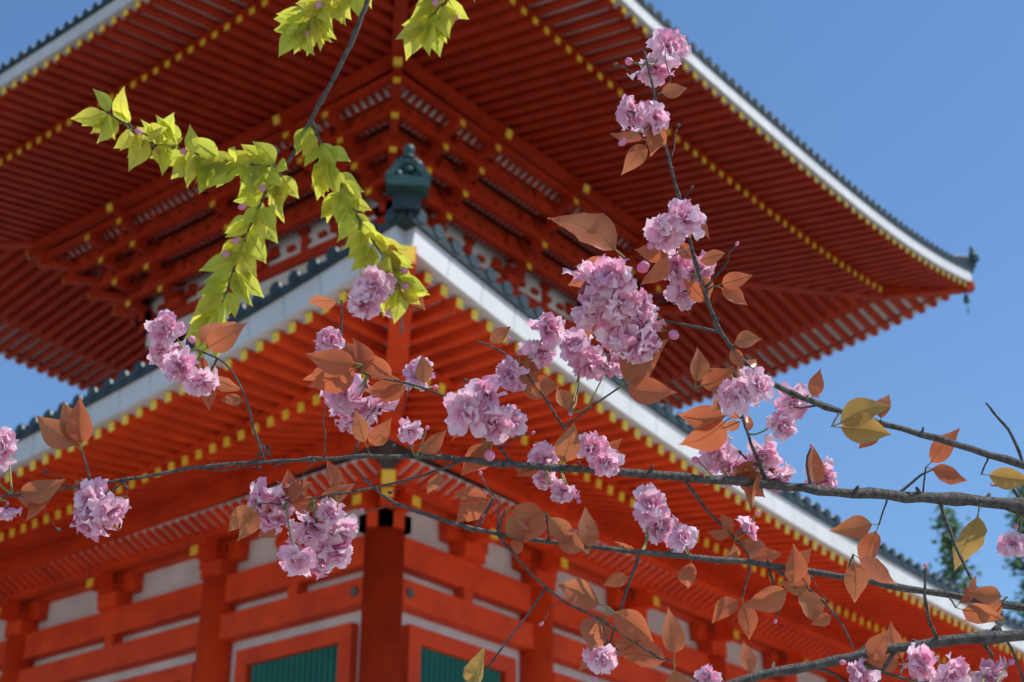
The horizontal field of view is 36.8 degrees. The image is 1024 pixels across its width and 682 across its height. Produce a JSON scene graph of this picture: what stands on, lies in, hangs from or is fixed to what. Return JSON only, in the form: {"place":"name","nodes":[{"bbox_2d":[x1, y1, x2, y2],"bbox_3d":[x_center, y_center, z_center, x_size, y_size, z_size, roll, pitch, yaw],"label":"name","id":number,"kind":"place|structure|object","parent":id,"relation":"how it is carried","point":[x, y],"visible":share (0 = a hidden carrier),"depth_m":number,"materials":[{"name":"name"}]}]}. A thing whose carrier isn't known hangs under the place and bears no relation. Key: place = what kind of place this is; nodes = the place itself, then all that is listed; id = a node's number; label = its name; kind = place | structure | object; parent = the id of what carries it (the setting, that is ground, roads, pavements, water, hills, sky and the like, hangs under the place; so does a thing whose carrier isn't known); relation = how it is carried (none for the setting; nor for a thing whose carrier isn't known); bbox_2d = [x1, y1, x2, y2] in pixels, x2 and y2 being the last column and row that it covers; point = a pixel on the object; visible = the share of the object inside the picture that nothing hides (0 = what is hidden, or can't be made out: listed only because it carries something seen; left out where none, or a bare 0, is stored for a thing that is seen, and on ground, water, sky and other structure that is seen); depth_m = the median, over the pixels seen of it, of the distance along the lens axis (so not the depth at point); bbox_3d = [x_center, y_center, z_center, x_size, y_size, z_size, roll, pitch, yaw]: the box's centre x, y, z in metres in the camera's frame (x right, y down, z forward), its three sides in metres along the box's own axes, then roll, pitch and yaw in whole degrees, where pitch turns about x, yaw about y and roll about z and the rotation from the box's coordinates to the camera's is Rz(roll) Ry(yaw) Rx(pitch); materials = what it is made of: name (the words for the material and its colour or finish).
{"place":"outdoors","nodes":[
{"label":"outdoors","id":0,"kind":"place"},
{"bbox_2d":[0,0,1023,620],"label":"sky","id":1,"kind":"structure","parent":0,"point":[918,104],"materials":[{"name":"blue"}]},
{"label":"ground","id":2,"kind":"structure","parent":0,"visible":0},
{"bbox_2d":[0,0,1023,681],"bbox_3d":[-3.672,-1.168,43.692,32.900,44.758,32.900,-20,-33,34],"label":"pagoda","id":3,"kind":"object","parent":2,"relation":"on","point":[482,148],"visible":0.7,"depth_m":32.91,"materials":[{"name":"red paint"}]},
{"bbox_2d":[0,0,1023,681],"bbox_3d":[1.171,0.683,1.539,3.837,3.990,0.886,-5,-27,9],"label":"cherry tree","id":4,"kind":"object","parent":2,"relation":"on","point":[616,308],"visible":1,"depth_m":1.82,"materials":[{"name":"pink plant"}]},
{"bbox_2d":[928,504,981,589],"bbox_3d":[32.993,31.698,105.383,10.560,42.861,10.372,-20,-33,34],"label":"cedar tree","id":5,"kind":"object","parent":2,"relation":"on","point":[946,543],"visible":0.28,"depth_m":112.77,"materials":[{"name":"green plant"}]},
{"bbox_2d":[1001,485,1023,621],"bbox_3d":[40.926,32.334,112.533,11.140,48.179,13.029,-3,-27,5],"label":"cedar tree","id":6,"kind":"object","parent":2,"relation":"on","point":[1016,563],"visible":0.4,"depth_m":120.07,"materials":[{"name":"green plant"}]}
]}

